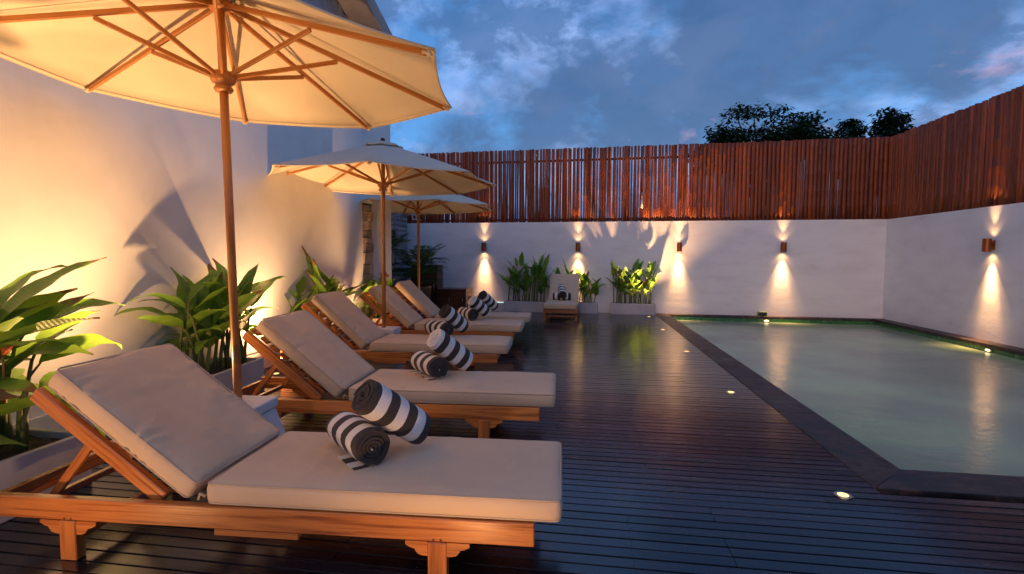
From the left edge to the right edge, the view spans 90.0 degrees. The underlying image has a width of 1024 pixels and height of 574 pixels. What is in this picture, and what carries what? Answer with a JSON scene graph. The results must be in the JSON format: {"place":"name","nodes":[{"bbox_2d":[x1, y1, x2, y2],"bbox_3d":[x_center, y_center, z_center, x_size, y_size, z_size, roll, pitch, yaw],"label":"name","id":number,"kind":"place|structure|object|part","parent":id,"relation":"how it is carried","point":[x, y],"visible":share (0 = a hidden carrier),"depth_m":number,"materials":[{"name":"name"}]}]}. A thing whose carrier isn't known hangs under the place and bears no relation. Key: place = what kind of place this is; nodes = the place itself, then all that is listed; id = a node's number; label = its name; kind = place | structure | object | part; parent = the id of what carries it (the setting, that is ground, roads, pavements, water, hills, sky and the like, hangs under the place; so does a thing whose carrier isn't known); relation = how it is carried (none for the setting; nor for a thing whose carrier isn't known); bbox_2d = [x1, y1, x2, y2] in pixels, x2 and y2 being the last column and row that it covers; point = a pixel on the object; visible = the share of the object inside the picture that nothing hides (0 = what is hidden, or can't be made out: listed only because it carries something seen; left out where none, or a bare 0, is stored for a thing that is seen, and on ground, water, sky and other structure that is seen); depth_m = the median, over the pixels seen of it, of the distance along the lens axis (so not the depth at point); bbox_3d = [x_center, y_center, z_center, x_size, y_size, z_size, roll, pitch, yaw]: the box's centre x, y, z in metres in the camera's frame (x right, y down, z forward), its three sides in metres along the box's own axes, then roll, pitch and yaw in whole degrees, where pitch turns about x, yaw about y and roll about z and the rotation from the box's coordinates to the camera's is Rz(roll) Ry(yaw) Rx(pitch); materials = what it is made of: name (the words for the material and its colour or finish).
{"place":"outdoors","nodes":[
{"label":"outdoors","id":0,"kind":"place"},
{"bbox_2d":[0,311,1023,573],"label":"deck","id":1,"kind":"structure","parent":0,"point":[676,459],"depth_m":2.50,"materials":[{"name":"brown wood"}]},
{"bbox_2d":[0,427,91,523],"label":"planter","id":2,"kind":"object","parent":1,"relation":"on","point":[48,450],"visible":0.59,"depth_m":2.52,"materials":[{"name":"concrete"}]},
{"bbox_2d":[0,257,124,452],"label":"heliconia","id":3,"kind":"object","parent":2,"relation":"in","point":[24,310],"visible":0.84,"depth_m":2.60,"materials":[{"name":"green plant"}]},
{"bbox_2d":[0,0,451,436],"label":"umbrella","id":4,"kind":"object","parent":1,"relation":"on","point":[290,62],"visible":0.94,"depth_m":3.09,"materials":[{"name":"beige fabric"}]},
{"bbox_2d":[198,357,263,392],"bbox_3d":[-2.544,0.808,4.384,0.470,0.279,0.720,0,3,3],"label":"planter","id":5,"kind":"object","parent":1,"relation":"on","point":[252,369],"visible":0.24,"depth_m":4.46,"materials":[{"name":"concrete"}]},
{"bbox_2d":[114,258,286,372],"bbox_3d":[-2.523,0.242,4.355,1.119,0.977,1.227,-1,4,-16],"label":"heliconia","id":6,"kind":"object","parent":5,"relation":"in","point":[201,306],"visible":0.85,"depth_m":4.20,"materials":[{"name":"green plant"}]},
{"bbox_2d":[0,343,561,573],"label":"sun lounger","id":7,"kind":"object","parent":1,"relation":"on","point":[176,419],"visible":0.97,"depth_m":2.04,"materials":[{"name":"beige fabric"}]},
{"bbox_2d":[326,411,389,470],"bbox_3d":[-0.682,0.659,2.245,0.162,0.163,0.370,-3,4,-39],"label":"rolled towel","id":8,"kind":"object","parent":7,"relation":"on","point":[361,441],"visible":1,"depth_m":2.14,"materials":[{"name":"multicoloured fabric"}]},
{"bbox_2d":[351,379,430,443],"bbox_3d":[-0.522,0.550,2.244,0.159,0.157,0.368,-18,-47,35],"label":"rolled towel","id":9,"kind":"object","parent":7,"relation":"on","point":[387,409],"visible":1,"depth_m":2.17,"materials":[{"name":"multicoloured fabric"}]},
{"bbox_2d":[287,329,353,360],"bbox_3d":[-2.311,0.699,6.231,0.470,0.279,0.750,1,3,8],"label":"planter","id":10,"kind":"object","parent":1,"relation":"on","point":[338,333],"visible":0.04,"depth_m":6.28,"materials":[{"name":"concrete"}]},
{"bbox_2d":[284,246,374,325],"bbox_3d":[-2.377,0.051,6.281,1.122,1.130,0.867,1,3,8],"label":"heliconia","id":11,"kind":"object","parent":10,"relation":"on","point":[314,272],"visible":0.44,"depth_m":6.15,"materials":[{"name":"green plant"}]},
{"bbox_2d":[268,138,495,350],"bbox_3d":[-1.536,-0.461,6.134,2.601,2.610,2.601,1,3,8],"label":"umbrella","id":12,"kind":"object","parent":1,"relation":"on","point":[382,167],"visible":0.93,"depth_m":6.15,"materials":[{"name":"beige fabric"}]},
{"bbox_2d":[369,313,394,323],"bbox_3d":[-2.054,0.592,8.035,0.450,0.279,0.700,1,3,8],"label":"planter","id":13,"kind":"object","parent":1,"relation":"on","point":[374,319],"visible":0.15,"depth_m":7.68,"materials":[{"name":"concrete"}]},
{"bbox_2d":[356,272,399,317],"bbox_3d":[-2.073,0.122,7.966,0.913,0.789,0.909,1,3,8],"label":"heliconia","id":14,"kind":"object","parent":13,"relation":"on","point":[389,283],"visible":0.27,"depth_m":7.89,"materials":[{"name":"green plant"}]},
{"bbox_2d":[280,291,512,370],"bbox_3d":[-1.187,0.476,5.459,2.351,0.826,0.631,1,3,5],"label":"sun lounger","id":15,"kind":"object","parent":1,"relation":"on","point":[343,312],"visible":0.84,"depth_m":5.22,"materials":[{"name":"beige fabric"}]},
{"bbox_2d":[424,320,453,334],"bbox_3d":[-0.799,0.450,5.605,0.369,0.162,0.158,4,-39,48],"label":"rolled towel","id":16,"kind":"object","parent":15,"relation":"on","point":[430,326],"visible":0.77,"depth_m":5.52,"materials":[{"name":"multicoloured fabric"}]},
{"bbox_2d":[439,304,468,332],"bbox_3d":[-0.634,0.348,5.606,0.369,0.162,0.158,45,-3,-36],"label":"rolled towel","id":17,"kind":"object","parent":16,"relation":"on","point":[454,318],"visible":0.98,"depth_m":5.53,"materials":[{"name":"multicoloured fabric"}]},
{"bbox_2d":[242,310,555,438],"bbox_3d":[-0.864,0.598,3.683,2.351,0.798,0.631,1,3,5],"label":"sun lounger","id":18,"kind":"object","parent":1,"relation":"on","point":[324,357],"visible":0.92,"depth_m":3.47,"materials":[{"name":"beige fabric"}]},
{"bbox_2d":[409,351,448,379],"bbox_3d":[-0.613,0.569,3.757,0.160,0.163,0.368,-2,4,-35],"label":"rolled towel","id":19,"kind":"object","parent":18,"relation":"on","point":[430,364],"visible":1,"depth_m":3.65,"materials":[{"name":"multicoloured fabric"}]},
{"bbox_2d":[426,329,472,370],"bbox_3d":[-0.451,0.458,3.744,0.367,0.160,0.163,43,-20,-31],"label":"rolled towel","id":20,"kind":"object","parent":18,"relation":"on","point":[449,348],"visible":1,"depth_m":3.67,"materials":[{"name":"fabric"}]},
{"bbox_2d":[391,230,409,261],"bbox_3d":[-2.491,-0.300,10.132,1.071,1.806,0.957,0,3,-6],"label":"potted palm","id":21,"kind":"object","parent":1,"relation":"on","point":[397,240],"visible":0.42,"depth_m":10.01,"materials":[{"name":"green plant"}]},
{"bbox_2d":[393,214,420,267],"bbox_3d":[-2.191,-0.930,10.750,0.590,1.193,0.200,1,3,8],"label":"outdoor shower","id":22,"kind":"object","parent":1,"relation":"on","point":[395,265],"visible":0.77,"depth_m":10.75,"materials":[{"name":"silver metal"}]},
{"bbox_2d":[392,244,447,302],"bbox_3d":[-1.968,-0.165,10.552,1.382,1.491,1.333,1,3,8],"label":"potted palm","id":23,"kind":"object","parent":1,"relation":"on","point":[425,256],"visible":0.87,"depth_m":10.39,"materials":[{"name":"plant"}]},
{"bbox_2d":[360,194,489,314],"bbox_3d":[-1.619,-0.595,8.862,2.476,2.550,2.476,0,3,0],"label":"umbrella","id":24,"kind":"object","parent":1,"relation":"on","point":[418,206],"visible":0.39,"depth_m":8.86,"materials":[{"name":"beige fabric"}]},
{"bbox_2d":[411,265,442,305],"bbox_3d":[-1.924,0.003,11.648,0.620,1.016,0.444,1,3,11],"label":"cabinet","id":25,"kind":"object","parent":1,"relation":"on","point":[433,296],"visible":0.21,"depth_m":11.42,"materials":[{"name":"brown wood"}]},
{"bbox_3d":[-1.830,0.015,11.422,0.264,0.945,0.036,1,3,11],"label":"door","id":26,"kind":"part","parent":25,"relation":"part of","materials":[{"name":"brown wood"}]},
{"bbox_2d":[359,284,524,338],"bbox_3d":[-1.019,0.393,6.932,2.351,0.818,0.631,1,3,5],"label":"sun lounger","id":27,"kind":"object","parent":1,"relation":"on","point":[409,318],"visible":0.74,"depth_m":6.71,"materials":[{"name":"beige fabric"}]},
{"bbox_2d":[457,307,478,319],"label":"rolled towel","id":28,"kind":"object","parent":27,"relation":"on","point":[468,313],"visible":0.92,"depth_m":6.89,"materials":[{"name":"multicoloured fabric"}]},
{"bbox_2d":[468,296,490,316],"bbox_3d":[-0.445,0.268,6.985,0.156,0.336,0.157,-33,35,21],"label":"rolled towel","id":29,"kind":"object","parent":28,"relation":"on","point":[482,308],"visible":1,"depth_m":6.92,"materials":[{"name":"fabric"}]},
{"bbox_2d":[436,287,472,310],"bbox_3d":[-1.272,0.279,11.434,0.680,0.496,0.574,1,3,11],"label":"cabinet","id":30,"kind":"object","parent":1,"relation":"on","point":[455,298],"visible":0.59,"depth_m":11.18,"materials":[{"name":"brown wood"}]},
{"bbox_3d":[-1.470,0.291,11.199,0.294,0.425,0.036,1,3,11],"label":"door","id":31,"kind":"part","parent":30,"relation":"part of","materials":[{"name":"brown wood"}]},
{"bbox_3d":[-1.176,0.295,11.142,0.294,0.425,0.036,1,3,11],"label":"door","id":32,"kind":"part","parent":30,"relation":"part of","materials":[{"name":"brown wood"}]},
{"bbox_2d":[386,280,530,323],"bbox_3d":[-0.890,0.329,7.871,2.351,0.834,0.631,1,3,5],"label":"sun lounger","id":33,"kind":"object","parent":1,"relation":"on","point":[411,292],"visible":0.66,"depth_m":7.67,"materials":[{"name":"beige fabric"}]},
{"bbox_2d":[504,300,545,311],"bbox_3d":[0.313,0.424,11.362,0.960,0.234,0.300,1,3,11],"label":"planter","id":34,"kind":"object","parent":1,"relation":"on","point":[520,306],"visible":0.84,"depth_m":11.23,"materials":[{"name":"concrete"}]},
{"bbox_2d":[497,252,553,301],"bbox_3d":[0.320,-0.205,11.324,1.355,1.157,0.661,1,3,11],"label":"heliconia","id":35,"kind":"object","parent":34,"relation":"on","point":[537,271],"visible":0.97,"depth_m":11.30,"materials":[{"name":"green plant"}]},
{"bbox_2d":[543,274,579,320],"bbox_3d":[1.018,0.185,10.271,0.631,0.850,1.764,1,3,9],"label":"sun lounger","id":36,"kind":"object","parent":1,"relation":"on","point":[570,282],"visible":0.86,"depth_m":10.46,"materials":[{"name":"beige fabric"}]},
{"bbox_2d":[553,292,570,299],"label":"rolled towel","id":37,"kind":"object","parent":36,"relation":"on","point":[556,296],"visible":0.75,"depth_m":10.15,"materials":[{"name":"multicoloured fabric"}]},
{"bbox_2d":[558,284,566,298],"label":"rolled towel","id":38,"kind":"object","parent":37,"relation":"on","point":[562,293],"visible":1,"depth_m":10.08,"materials":[{"name":"multicoloured fabric"}]},
{"bbox_2d":[578,301,597,313],"bbox_3d":[1.350,0.440,11.162,1.010,0.234,0.300,1,3,11],"label":"planter","id":39,"kind":"object","parent":1,"relation":"on","point":[588,308],"visible":0.36,"depth_m":10.96,"materials":[{"name":"concrete"}]},
{"bbox_2d":[540,257,605,302],"bbox_3d":[1.361,-0.129,11.202,1.386,1.030,0.746,2,4,29],"label":"heliconia","id":40,"kind":"object","parent":39,"relation":"on","point":[584,281],"visible":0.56,"depth_m":11.04,"materials":[{"name":"green plant"}]},
{"bbox_2d":[611,302,655,314],"bbox_3d":[2.573,0.460,10.925,0.920,0.234,0.300,1,3,11],"label":"planter","id":41,"kind":"object","parent":1,"relation":"on","point":[626,308],"visible":1,"depth_m":10.78,"materials":[{"name":"concrete"}]},
{"bbox_2d":[605,259,658,303],"bbox_3d":[2.595,-0.105,10.887,1.074,1.028,0.754,3,4,35],"label":"heliconia","id":42,"kind":"object","parent":41,"relation":"on","point":[620,283],"visible":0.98,"depth_m":10.86,"materials":[{"name":"green plant"}]},
{"bbox_2d":[834,491,852,498],"bbox_3d":[1.699,1.067,2.627,0.084,0.006,0.084,1,3,8],"label":"deck light","id":43,"kind":"object","parent":1,"relation":"on","point":[843,495],"visible":1,"depth_m":2.62,"materials":[{"name":"silver metal"}]},
{"bbox_2d":[375,0,1023,222],"label":"sky","id":44,"kind":"structure","parent":0,"point":[516,75],"materials":[{"name":"blue"}]},
{"bbox_2d":[673,317,1023,359],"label":"pool wall","id":45,"kind":"structure","parent":0,"point":[1008,354],"depth_m":10.10,"materials":[{"name":"grey stone"}]},
{"bbox_2d":[655,313,1023,503],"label":"coping","id":46,"kind":"object","parent":45,"relation":"on","point":[879,473],"visible":0.89,"depth_m":3.34,"materials":[{"name":"stone"}]},
{"bbox_2d":[757,311,766,315],"bbox_3d":[5.170,0.552,10.581,0.170,0.085,0.086,1,3,11],"label":"skimmer box","id":47,"kind":"object","parent":46,"relation":"on","point":[761,313],"visible":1,"depth_m":10.55,"materials":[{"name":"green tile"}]},
{"bbox_2d":[678,320,1023,476],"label":"water","id":48,"kind":"structure","parent":0,"point":[901,400],"depth_m":5.27,"materials":[{"name":"teal liquid"}]},
{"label":"deck base","id":49,"kind":"structure","parent":0,"visible":0},
{"bbox_2d":[391,213,407,302],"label":"slat wall","id":50,"kind":"structure","parent":49,"relation":"on","point":[401,225],"depth_m":11.51,"materials":[{"name":"brown wood"}]},
{"bbox_2d":[407,219,886,318],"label":"garden wall","id":51,"kind":"structure","parent":49,"relation":"on","point":[828,268],"depth_m":10.81,"materials":[{"name":"white paint"}]},
{"bbox_2d":[481,243,485,250],"bbox_3d":[-0.639,-0.908,11.601,0.104,0.190,0.140,1,3,11],"label":"wall lamp","id":52,"kind":"object","parent":51,"relation":"attached to","point":[483,246],"visible":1,"depth_m":11.54,"materials":[{"name":"orange metal"}]},
{"bbox_2d":[576,243,579,250],"bbox_3d":[1.444,-0.876,11.198,0.104,0.190,0.140,1,3,11],"label":"wall lamp","id":53,"kind":"object","parent":51,"relation":"attached to","point":[577,246],"visible":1,"depth_m":11.13,"materials":[{"name":"orange metal"}]},
{"bbox_2d":[407,136,890,222],"bbox_3d":[2.500,-2.223,11.055,10.284,1.608,0.137,1,3,11],"label":"bamboo fence","id":54,"kind":"object","parent":51,"relation":"on","point":[848,182],"visible":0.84,"depth_m":10.77,"materials":[{"name":"brown wood"}]},
{"bbox_2d":[641,192,642,208],"bbox_3d":[2.777,-1.852,10.942,0.042,0.350,0.044,1,3,8],"label":"rain gauge","id":55,"kind":"object","parent":54,"relation":"attached to","point":[641,200],"visible":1,"depth_m":10.93,"materials":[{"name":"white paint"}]},
{"bbox_2d":[677,242,681,251],"bbox_3d":[3.528,-0.843,10.795,0.104,0.190,0.140,1,3,11],"label":"wall lamp","id":56,"kind":"object","parent":51,"relation":"attached to","point":[679,246],"visible":1,"depth_m":10.73,"materials":[{"name":"orange metal"}]},
{"bbox_2d":[781,242,786,251],"bbox_3d":[5.523,-0.812,10.409,0.104,0.190,0.140,1,3,11],"label":"wall lamp","id":57,"kind":"object","parent":51,"relation":"attached to","point":[783,246],"visible":1,"depth_m":10.35,"materials":[{"name":"orange metal"}]},
{"bbox_2d":[882,202,1023,347],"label":"garden wall","id":58,"kind":"structure","parent":49,"relation":"on","point":[943,272],"depth_m":8.09,"materials":[{"name":"white paint"}]},
{"bbox_2d":[887,85,1023,218],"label":"bamboo fence","id":59,"kind":"object","parent":58,"relation":"on","point":[971,157],"visible":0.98,"depth_m":8.11,"materials":[{"name":"brown wood"}]},
{"bbox_2d":[981,238,995,251],"bbox_3d":[6.915,-0.608,7.436,0.140,0.190,0.104,1,3,8],"label":"wall lamp","id":60,"kind":"object","parent":58,"relation":"attached to","point":[988,244],"visible":1,"depth_m":7.40,"materials":[{"name":"orange metal"}]},
{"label":"rolled towel","id":61,"kind":"object","parent":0,"visible":0},
{"bbox_2d":[478,290,497,310],"bbox_3d":[-0.369,0.211,7.909,0.162,0.160,0.370,-16,-44,31],"label":"rolled towel","id":62,"kind":"object","parent":61,"relation":"on","point":[487,299],"visible":0.98,"depth_m":7.83,"materials":[{"name":"multicoloured fabric"}]},
{"label":"ground","id":63,"kind":"structure","parent":0,"visible":0},
{"bbox_2d":[0,0,391,429],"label":"wall","id":64,"kind":"structure","parent":63,"relation":"on","point":[132,191],"depth_m":4.09,"materials":[{"name":"white paint"}]},
{"bbox_2d":[688,101,853,183],"bbox_3d":[9.022,-3.237,18.717,5.057,6.887,5.111,1,3,8],"label":"tree","id":65,"kind":"object","parent":63,"relation":"on","point":[804,127],"visible":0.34,"depth_m":17.35,"materials":[{"name":"green plant"}]},
{"bbox_2d":[829,106,919,186],"bbox_3d":[13.040,-3.034,18.928,3.888,6.488,3.931,1,3,8],"label":"tree","id":66,"kind":"object","parent":63,"relation":"on","point":[890,121],"visible":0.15,"depth_m":17.78,"materials":[{"name":"green plant"}]}
]}

